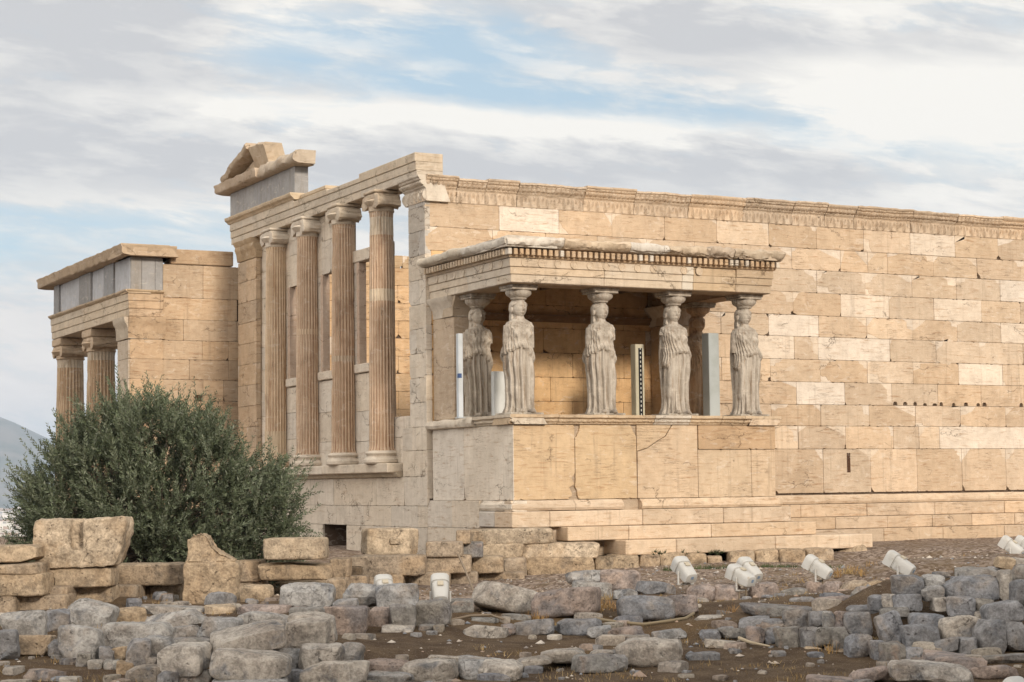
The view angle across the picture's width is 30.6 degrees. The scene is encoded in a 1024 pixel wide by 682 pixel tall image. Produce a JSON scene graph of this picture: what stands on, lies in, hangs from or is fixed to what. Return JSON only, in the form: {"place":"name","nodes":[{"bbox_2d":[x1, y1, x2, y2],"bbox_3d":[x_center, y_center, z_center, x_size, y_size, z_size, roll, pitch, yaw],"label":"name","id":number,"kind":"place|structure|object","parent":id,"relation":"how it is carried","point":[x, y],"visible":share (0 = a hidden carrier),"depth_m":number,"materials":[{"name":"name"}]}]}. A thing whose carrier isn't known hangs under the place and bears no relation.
{"place":"outdoors","nodes":[
{"label":"outdoors","id":0,"kind":"place"},
{"bbox_2d":[0,544,44,562],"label":"flat block","id":1,"kind":"object","parent":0,"point":[18,553],"depth_m":26.32,"materials":[{"name":"beige stone"}]},
{"bbox_2d":[0,417,54,508],"bbox_3d":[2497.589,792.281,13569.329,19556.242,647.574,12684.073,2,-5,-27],"label":"hills","id":2,"kind":"structure","parent":0,"point":[13,449],"depth_m":10640.37,"materials":[{"name":"grey"}]},
{"bbox_2d":[0,536,1023,681],"bbox_3d":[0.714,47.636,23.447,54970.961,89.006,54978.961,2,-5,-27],"label":"ground","id":3,"kind":"structure","parent":0,"point":[947,549],"depth_m":23.97,"materials":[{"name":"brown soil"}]},
{"bbox_2d":[36,243,239,523],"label":"porch","id":4,"kind":"object","parent":3,"relation":"on","point":[143,308],"visible":0.45,"depth_m":49.99,"materials":[{"name":"stone"}]},
{"bbox_2d":[0,363,322,594],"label":"olive tree","id":5,"kind":"object","parent":3,"relation":"on","point":[163,532],"visible":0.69,"depth_m":30.99,"materials":[{"name":"green plant"}]},
{"bbox_2d":[0,598,369,681],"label":"rubble wall","id":6,"kind":"structure","parent":3,"relation":"on","point":[256,646],"depth_m":20.36,"materials":[{"name":"grey stone"}]},
{"bbox_2d":[120,604,291,614],"bbox_3d":[-3.886,3.677,25.500,3.436,0.198,0.801,-3,-5,24],"label":"slab row","id":7,"kind":"object","parent":3,"relation":"on","point":[154,609],"visible":0.38,"depth_m":25.44,"materials":[{"name":"beige stone"}]},
{"bbox_2d":[182,533,242,603],"bbox_3d":[-4.409,3.357,27.694,0.845,1.061,0.538,-1,-4,0],"label":"gabled block","id":8,"kind":"object","parent":3,"relation":"on","point":[209,566],"depth_m":27.45,"materials":[{"name":"beige stone"}]},
{"bbox_2d":[240,584,273,601],"bbox_3d":[-3.676,3.659,27.062,0.461,0.285,0.351,-1,-4,4],"label":"block","id":9,"kind":"object","parent":3,"relation":"on","point":[260,592],"depth_m":26.91,"materials":[{"name":"beige stone"}]},
{"bbox_2d":[279,578,473,634],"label":"rubble wall","id":10,"kind":"structure","parent":3,"relation":"on","point":[400,607],"depth_m":24.91,"materials":[{"name":"grey stone"}]},
{"bbox_2d":[374,574,392,584],"bbox_3d":[-1.758,3.521,25.898,0.296,0.583,0.473,0,-5,-12],"label":"floodlight","id":11,"kind":"object","parent":3,"relation":"on","point":[380,579],"visible":0.32,"depth_m":25.94,"materials":[{"name":"white paint"}]},
{"bbox_2d":[0,527,833,612],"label":"coursed block wall","id":12,"kind":"structure","parent":3,"relation":"on","point":[500,553],"depth_m":33.57,"materials":[{"name":"beige stone"}]},
{"bbox_2d":[0,561,49,574],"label":"flat block","id":13,"kind":"object","parent":12,"relation":"attached to","point":[30,567],"depth_m":26.20,"materials":[{"name":"beige stone"}]},
{"bbox_2d":[33,516,133,568],"bbox_3d":[-6.222,2.925,27.262,1.356,0.758,0.660,-1,-4,0],"label":"notched block","id":14,"kind":"object","parent":12,"relation":"attached to","point":[85,542],"depth_m":26.96,"materials":[{"name":"beige stone"}]},
{"bbox_2d":[258,561,333,580],"bbox_3d":[-3.469,3.701,30.158,1.170,0.293,0.792,-1,-4,1],"label":"cut block","id":15,"kind":"object","parent":12,"relation":"on","point":[284,571],"depth_m":29.79,"materials":[{"name":"beige stone"}]},
{"bbox_2d":[263,537,328,559],"bbox_3d":[-3.445,3.313,29.932,0.994,0.358,0.710,-1,-4,0],"label":"cut block","id":16,"kind":"object","parent":15,"relation":"on","point":[297,548],"depth_m":29.59,"materials":[{"name":"beige stone"}]},
{"bbox_2d":[361,527,418,554],"bbox_3d":[-2.215,3.632,33.936,0.968,0.517,0.809,0,-5,-14],"label":"cut block","id":17,"kind":"object","parent":12,"relation":"on","point":[392,540],"depth_m":33.60,"materials":[{"name":"beige stone"}]},
{"bbox_2d":[457,554,473,590],"bbox_3d":[-0.717,3.982,31.613,0.099,0.752,1.223,1,-5,-17],"label":"cable","id":18,"kind":"object","parent":12,"relation":"hanging from","point":[466,573],"visible":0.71,"depth_m":31.91,"materials":[{"name":"rubber"}]},
{"bbox_2d":[430,573,450,601],"bbox_3d":[-0.979,3.481,25.602,0.295,0.613,0.454,0,-4,-4],"label":"floodlight","id":19,"kind":"object","parent":3,"relation":"on","point":[439,584],"visible":0.69,"depth_m":25.55,"materials":[{"name":"white paint"}]},
{"bbox_2d":[451,614,503,619],"bbox_3d":[-0.490,3.669,24.859,0.729,0.063,0.436,0,-4,-9],"label":"cable","id":20,"kind":"object","parent":3,"relation":"on","point":[477,615],"visible":0.93,"depth_m":24.98,"materials":[{"name":"rubber"}]},
{"bbox_2d":[0,501,959,536],"bbox_3d":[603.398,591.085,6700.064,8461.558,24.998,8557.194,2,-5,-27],"label":"town","id":21,"kind":"object","parent":3,"relation":"on","point":[3,524],"visible":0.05,"depth_m":4072.11,"materials":[{"name":"paint"}]},
{"bbox_2d":[471,617,498,622],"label":"boulder","id":22,"kind":"object","parent":3,"relation":"on","point":[488,619],"visible":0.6,"depth_m":24.92,"materials":[{"name":"grey stone"}]},
{"bbox_2d":[463,625,508,637],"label":"boulder","id":23,"kind":"object","parent":3,"relation":"on","point":[480,631],"visible":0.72,"depth_m":24.00,"materials":[{"name":"grey stone"}]},
{"bbox_2d":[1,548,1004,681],"bbox_3d":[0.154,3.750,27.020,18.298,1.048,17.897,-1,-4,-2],"label":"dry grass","id":24,"kind":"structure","parent":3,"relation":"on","point":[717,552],"depth_m":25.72,"materials":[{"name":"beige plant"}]},
{"bbox_2d":[472,581,537,613],"bbox_3d":[-0.043,3.680,26.645,1.056,0.556,0.782,-1,-4,4],"label":"boulder","id":25,"kind":"object","parent":3,"relation":"on","point":[498,596],"visible":0.68,"depth_m":26.31,"materials":[{"name":"grey stone"}]},
{"bbox_2d":[501,623,515,634],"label":"boulder","id":26,"kind":"object","parent":3,"relation":"on","point":[511,628],"visible":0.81,"depth_m":24.22,"materials":[{"name":"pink stone"}]},
{"bbox_2d":[0,566,1021,681],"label":"rubble chips","id":27,"kind":"object","parent":3,"relation":"on","point":[146,672],"visible":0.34,"depth_m":22.03,"materials":[{"name":"grey stone"}]},
{"bbox_2d":[502,613,530,620],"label":"boulder","id":28,"kind":"object","parent":3,"relation":"on","point":[514,616],"visible":0.66,"depth_m":25.20,"materials":[{"name":"grey stone"}]},
{"bbox_2d":[367,637,682,681],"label":"kerb row","id":29,"kind":"object","parent":3,"relation":"on","point":[641,652],"visible":0.88,"depth_m":20.79,"materials":[{"name":"grey stone"}]},
{"bbox_2d":[513,618,553,635],"bbox_3d":[0.291,3.740,24.388,0.537,0.257,0.423,-1,-4,8],"label":"boulder","id":30,"kind":"object","parent":3,"relation":"on","point":[537,627],"visible":0.9,"depth_m":24.21,"materials":[{"name":"grey stone"}]},
{"bbox_2d":[531,586,600,618],"bbox_3d":[0.752,3.625,25.924,0.934,0.480,0.710,-2,-5,11],"label":"boulder","id":31,"kind":"object","parent":3,"relation":"on","point":[568,602],"visible":0.89,"depth_m":25.61,"materials":[{"name":"grey stone"}]},
{"bbox_2d":[556,618,601,635],"bbox_3d":[0.887,3.756,24.529,0.594,0.264,0.513,0,-4,-5],"label":"boulder","id":32,"kind":"object","parent":3,"relation":"on","point":[571,626],"visible":0.68,"depth_m":24.31,"materials":[{"name":"grey stone"}]},
{"bbox_2d":[565,570,600,583],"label":"boulder","id":33,"kind":"object","parent":3,"relation":"on","point":[587,575],"visible":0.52,"depth_m":30.21,"materials":[{"name":"grey stone"}]},
{"bbox_2d":[572,580,611,597],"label":"boulder","id":34,"kind":"object","parent":3,"relation":"on","point":[605,587],"visible":0.52,"depth_m":28.23,"materials":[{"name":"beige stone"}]},
{"bbox_2d":[587,625,610,638],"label":"boulder","id":35,"kind":"object","parent":3,"relation":"on","point":[595,632],"visible":0.8,"depth_m":23.91,"materials":[{"name":"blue stone"}]},
{"bbox_2d":[214,142,1023,554],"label":"ruined temple","id":36,"kind":"structure","parent":3,"relation":"on","point":[890,344],"depth_m":44.34,"materials":[{"name":"stone"}]},
{"bbox_2d":[600,569,640,590],"bbox_3d":[1.703,3.761,29.375,0.655,0.363,0.396,-1,-4,6],"label":"boulder","id":37,"kind":"object","parent":3,"relation":"on","point":[617,579],"visible":0.7,"depth_m":29.23,"materials":[{"name":"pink stone"}]},
{"bbox_2d":[613,588,637,599],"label":"boulder","id":38,"kind":"object","parent":3,"relation":"on","point":[618,594],"visible":0.62,"depth_m":27.41,"materials":[{"name":"grey stone"}]},
{"bbox_2d":[608,625,644,634],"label":"boulder","id":39,"kind":"object","parent":3,"relation":"on","point":[632,630],"visible":0.46,"depth_m":23.71,"materials":[{"name":"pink stone"}]},
{"bbox_2d":[626,634,649,638],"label":"boulder","id":40,"kind":"object","parent":3,"relation":"on","point":[639,635],"visible":0.38,"depth_m":23.41,"materials":[{"name":"grey stone"}]},
{"bbox_2d":[417,235,872,555],"bbox_3d":[2.683,1.315,39.167,8.250,6.315,4.719,2,-5,-27],"label":"statue porch","id":41,"kind":"object","parent":3,"relation":"on","point":[631,484],"visible":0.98,"depth_m":37.47,"materials":[{"name":"stone"}]},
{"bbox_2d":[456,333,462,417],"bbox_3d":[-1.050,0.700,37.650,0.163,1.704,0.180,2,-5,-27],"label":"metal post","id":42,"kind":"object","parent":41,"relation":"on","point":[459,362],"visible":1,"depth_m":37.61,"materials":[{"name":"grey metal"}]},
{"bbox_2d":[455,293,495,418],"bbox_3d":[-0.697,0.314,38.329,0.738,2.556,0.752,2,-5,-27],"label":"draped statue","id":43,"kind":"object","parent":41,"relation":"on","point":[477,355],"visible":0.95,"depth_m":38.17,"materials":[{"name":"grey stone"}]},
{"bbox_2d":[491,371,504,415],"bbox_3d":[-0.240,1.095,38.018,0.413,0.954,0.180,2,-5,-27],"label":"metal post","id":44,"kind":"object","parent":41,"relation":"on","point":[497,392],"visible":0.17,"depth_m":37.94,"materials":[{"name":"grey metal"}]},
{"bbox_2d":[495,284,543,414],"bbox_3d":[0.138,0.177,36.684,0.739,2.556,0.752,2,-5,-27],"label":"draped statue","id":45,"kind":"object","parent":41,"relation":"on","point":[517,355],"visible":1,"depth_m":36.52,"materials":[{"name":"grey stone"}]},
{"bbox_2d":[578,287,625,414],"bbox_3d":[1.779,0.222,37.513,0.740,2.556,0.752,2,-5,-27],"label":"draped statue","id":46,"kind":"object","parent":41,"relation":"on","point":[599,357],"visible":1,"depth_m":37.35,"materials":[{"name":"grey stone"}]},
{"bbox_2d":[631,344,644,414],"bbox_3d":[2.600,0.832,38.742,0.273,1.523,0.260,2,-5,-27],"label":"slotted post","id":47,"kind":"object","parent":41,"relation":"on","point":[637,382],"visible":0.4,"depth_m":38.66,"materials":[{"name":"beige metal"}]},
{"bbox_2d":[654,291,698,415],"bbox_3d":[3.330,0.266,38.318,0.735,2.556,0.752,2,-5,-27],"label":"draped statue","id":48,"kind":"object","parent":41,"relation":"on","point":[674,354],"visible":1,"depth_m":38.16,"materials":[{"name":"grey stone"}]},
{"bbox_2d":[680,302,715,415],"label":"draped statue","id":49,"kind":"object","parent":41,"relation":"on","point":[697,311],"visible":0.46,"depth_m":40.63,"materials":[{"name":"grey stone"}]},
{"bbox_2d":[702,333,719,415],"bbox_3d":[4.180,0.731,39.353,0.317,1.782,0.330,2,-5,-27],"label":"metal post","id":50,"kind":"object","parent":41,"relation":"on","point":[710,369],"visible":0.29,"depth_m":39.25,"materials":[{"name":"grey metal"}]},
{"bbox_2d":[723,294,769,415],"bbox_3d":[4.882,0.310,39.124,0.734,2.556,0.752,2,-5,-27],"label":"draped statue","id":51,"kind":"object","parent":41,"relation":"on","point":[746,357],"visible":1,"depth_m":38.96,"materials":[{"name":"grey stone"}]},
{"bbox_2d":[596,612,694,625],"bbox_3d":[1.379,3.741,25.327,2.017,0.118,1.127,-2,-5,22],"label":"hose","id":52,"kind":"object","parent":3,"relation":"on","point":[657,622],"visible":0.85,"depth_m":24.73,"materials":[{"name":"rubber"}]},
{"bbox_2d":[616,595,675,620],"bbox_3d":[1.847,3.692,25.854,0.809,0.376,0.544,-1,-4,-1],"label":"boulder","id":53,"kind":"object","parent":3,"relation":"on","point":[652,608],"visible":0.82,"depth_m":25.62,"materials":[{"name":"grey stone"}]},
{"bbox_2d":[635,581,666,594],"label":"boulder","id":54,"kind":"object","parent":3,"relation":"on","point":[651,587],"visible":0.94,"depth_m":28.61,"materials":[{"name":"grey stone"}]},
{"bbox_2d":[651,628,686,638],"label":"boulder","id":55,"kind":"object","parent":3,"relation":"on","point":[677,633],"visible":0.69,"depth_m":23.61,"materials":[{"name":"grey stone"}]},
{"bbox_2d":[666,594,697,616],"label":"boulder","id":56,"kind":"object","parent":3,"relation":"on","point":[685,604],"visible":0.63,"depth_m":26.00,"materials":[{"name":"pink stone"}]},
{"bbox_2d":[670,556,696,593],"bbox_3d":[2.697,3.683,29.198,0.297,0.659,0.464,2,-5,-27],"label":"floodlight","id":57,"kind":"object","parent":3,"relation":"on","point":[683,568],"visible":0.94,"depth_m":29.12,"materials":[{"name":"white paint"}]},
{"bbox_2d":[686,583,714,600],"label":"boulder","id":58,"kind":"object","parent":3,"relation":"on","point":[707,590],"visible":0.71,"depth_m":28.61,"materials":[{"name":"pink stone"}]},
{"bbox_2d":[685,651,719,659],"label":"boulder","id":59,"kind":"object","parent":3,"relation":"on","point":[708,655],"visible":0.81,"depth_m":21.82,"materials":[{"name":"grey stone"}]},
{"bbox_2d":[697,597,708,601],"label":"boulder","id":60,"kind":"object","parent":3,"relation":"on","point":[700,599],"visible":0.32,"depth_m":27.44,"materials":[{"name":"grey stone"}]},
{"bbox_2d":[694,615,721,619],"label":"boulder","id":61,"kind":"object","parent":3,"relation":"on","point":[704,617],"visible":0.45,"depth_m":24.64,"materials":[{"name":"grey stone"}]},
{"bbox_2d":[699,629,720,639],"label":"boulder","id":62,"kind":"object","parent":3,"relation":"on","point":[710,633],"visible":0.81,"depth_m":23.31,"materials":[{"name":"grey stone"}]},
{"bbox_2d":[704,639,736,648],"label":"boulder","id":63,"kind":"object","parent":3,"relation":"on","point":[716,643],"visible":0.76,"depth_m":22.62,"materials":[{"name":"grey stone"}]},
{"bbox_2d":[716,610,729,614],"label":"boulder","id":64,"kind":"object","parent":3,"relation":"on","point":[718,612],"visible":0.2,"depth_m":25.43,"materials":[{"name":"stone"}]},
{"bbox_2d":[713,584,740,600],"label":"boulder","id":65,"kind":"object","parent":3,"relation":"on","point":[725,591],"visible":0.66,"depth_m":28.71,"materials":[{"name":"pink stone"}]},
{"bbox_2d":[717,627,745,638],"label":"boulder","id":66,"kind":"object","parent":3,"relation":"on","point":[732,633],"visible":0.61,"depth_m":23.30,"materials":[{"name":"grey stone"}]},
{"bbox_2d":[728,648,741,653],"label":"boulder","id":67,"kind":"object","parent":3,"relation":"on","point":[733,651],"visible":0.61,"depth_m":22.21,"materials":[{"name":"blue stone"}]},
{"bbox_2d":[725,563,755,598],"bbox_3d":[3.527,3.751,28.792,0.296,0.652,0.474,3,-6,-42],"label":"floodlight","id":68,"kind":"object","parent":3,"relation":"on","point":[738,574],"visible":0.96,"depth_m":28.71,"materials":[{"name":"white paint"}]},
{"bbox_2d":[736,556,762,582],"bbox_3d":[3.792,3.725,29.903,0.303,0.563,0.481,2,-5,-27],"label":"floodlight","id":69,"kind":"object","parent":3,"relation":"on","point":[748,564],"visible":0.58,"depth_m":29.82,"materials":[{"name":"white paint"}]},
{"bbox_2d":[738,615,769,627],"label":"boulder","id":70,"kind":"object","parent":3,"relation":"on","point":[744,622],"visible":0.61,"depth_m":24.05,"materials":[{"name":"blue stone"}]},
{"bbox_2d":[738,636,769,646],"bbox_3d":[2.930,3.626,22.611,0.058,0.080,0.663,2,-5,-27],"label":"dry stick","id":71,"kind":"object","parent":3,"relation":"on","point":[747,640],"visible":1,"depth_m":22.69,"materials":[{"name":"wood"}]},
{"bbox_2d":[748,581,778,597],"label":"boulder","id":72,"kind":"object","parent":3,"relation":"on","point":[759,589],"visible":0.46,"depth_m":28.82,"materials":[{"name":"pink stone"}]},
{"bbox_2d":[780,587,807,594],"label":"boulder","id":73,"kind":"object","parent":3,"relation":"on","point":[793,591],"visible":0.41,"depth_m":28.61,"materials":[{"name":"grey stone"}]},
{"bbox_2d":[789,596,814,601],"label":"boulder","id":74,"kind":"object","parent":3,"relation":"on","point":[803,599],"visible":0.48,"depth_m":26.21,"materials":[{"name":"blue stone"}]},
{"bbox_2d":[739,602,877,657],"bbox_3d":[3.928,3.579,23.417,2.055,0.562,3.051,-1,-4,5],"label":"block row","id":75,"kind":"object","parent":3,"relation":"on","point":[849,632],"visible":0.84,"depth_m":22.90,"materials":[{"name":"grey stone"}]},
{"bbox_2d":[806,581,822,593],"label":"boulder","id":76,"kind":"object","parent":3,"relation":"on","point":[813,587],"visible":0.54,"depth_m":29.21,"materials":[{"name":"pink stone"}]},
{"bbox_2d":[801,554,832,583],"bbox_3d":[4.803,3.684,29.393,0.469,0.676,0.296,-3,-5,32],"label":"floodlight","id":77,"kind":"object","parent":3,"relation":"on","point":[816,566],"visible":0.93,"depth_m":29.32,"materials":[{"name":"white paint"}]},
{"bbox_2d":[806,674,853,681],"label":"boulder","id":78,"kind":"object","parent":3,"relation":"on","point":[817,678],"visible":1,"depth_m":19.68,"materials":[{"name":"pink stone"}]},
{"bbox_2d":[811,595,849,601],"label":"boulder","id":79,"kind":"object","parent":3,"relation":"on","point":[843,597],"visible":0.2,"depth_m":25.80,"materials":[{"name":"grey stone"}]},
{"bbox_2d":[822,581,841,591],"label":"boulder","id":80,"kind":"object","parent":3,"relation":"on","point":[828,586],"visible":0.61,"depth_m":29.02,"materials":[{"name":"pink stone"}]},
{"bbox_2d":[837,545,866,551],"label":"end boulder","id":81,"kind":"object","parent":3,"relation":"on","point":[856,548],"visible":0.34,"depth_m":38.47,"materials":[{"name":"beige stone"}]},
{"bbox_2d":[840,580,866,589],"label":"boulder","id":82,"kind":"object","parent":3,"relation":"on","point":[852,585],"visible":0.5,"depth_m":28.85,"materials":[{"name":"beige stone"}]},
{"bbox_2d":[850,586,868,596],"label":"boulder","id":83,"kind":"object","parent":3,"relation":"on","point":[855,590],"visible":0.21,"depth_m":25.67,"materials":[{"name":"grey stone"}]},
{"bbox_2d":[848,666,890,680],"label":"boulder","id":84,"kind":"object","parent":3,"relation":"on","point":[877,673],"visible":0.8,"depth_m":20.01,"materials":[{"name":"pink stone"}]},
{"bbox_2d":[862,580,881,585],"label":"boulder","id":85,"kind":"object","parent":3,"relation":"on","point":[873,582],"visible":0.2,"depth_m":28.65,"materials":[{"name":"beige stone"}]},
{"bbox_2d":[882,550,915,574],"bbox_3d":[5.239,3.108,25.295,0.424,0.568,0.268,-3,-5,32],"label":"floodlight","id":86,"kind":"object","parent":3,"relation":"on","point":[895,561],"visible":0.76,"depth_m":25.23,"materials":[{"name":"white paint"}]},
{"bbox_2d":[887,659,973,681],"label":"boulder","id":87,"kind":"object","parent":3,"relation":"on","point":[907,670],"visible":1,"depth_m":19.67,"materials":[{"name":"grey stone"}]},
{"bbox_2d":[867,556,1023,660],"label":"rubble wall","id":88,"kind":"structure","parent":3,"relation":"on","point":[964,598],"depth_m":22.35,"materials":[{"name":"grey stone"}]},
{"bbox_2d":[921,649,987,668],"bbox_3d":[4.912,3.549,20.824,0.679,0.217,0.490,-1,-4,2],"label":"boulder","id":89,"kind":"object","parent":3,"relation":"on","point":[951,657],"visible":0.69,"depth_m":20.62,"materials":[{"name":"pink stone"}]},
{"bbox_2d":[968,665,1018,679],"bbox_3d":[5.205,3.601,20.295,0.525,0.203,0.416,0,-4,-5],"label":"boulder","id":90,"kind":"object","parent":3,"relation":"on","point":[995,672],"visible":0.72,"depth_m":20.11,"materials":[{"name":"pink stone"}]},
{"bbox_2d":[982,653,1023,663],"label":"boulder","id":91,"kind":"object","parent":3,"relation":"on","point":[1007,658],"visible":0.73,"depth_m":20.91,"materials":[{"name":"grey stone"}]},
{"bbox_2d":[997,535,1023,553],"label":"floodlight","id":92,"kind":"object","parent":3,"relation":"on","point":[1007,543],"visible":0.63,"depth_m":34.93,"materials":[{"name":"white paint"}]},
{"bbox_2d":[1003,676,1023,681],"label":"boulder","id":93,"kind":"object","parent":3,"relation":"on","point":[1014,679],"visible":1,"depth_m":18.85,"materials":[{"name":"white stone"}]},
{"bbox_2d":[1015,535,1023,548],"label":"floodlight","id":94,"kind":"object","parent":3,"relation":"on","point":[1019,539],"visible":0.6,"depth_m":35.56,"materials":[{"name":"white paint"}]},
{"bbox_2d":[0,0,1023,439],"label":"sky","id":95,"kind":"structure","parent":0,"point":[121,121],"materials":[{"name":"white"}]}
]}

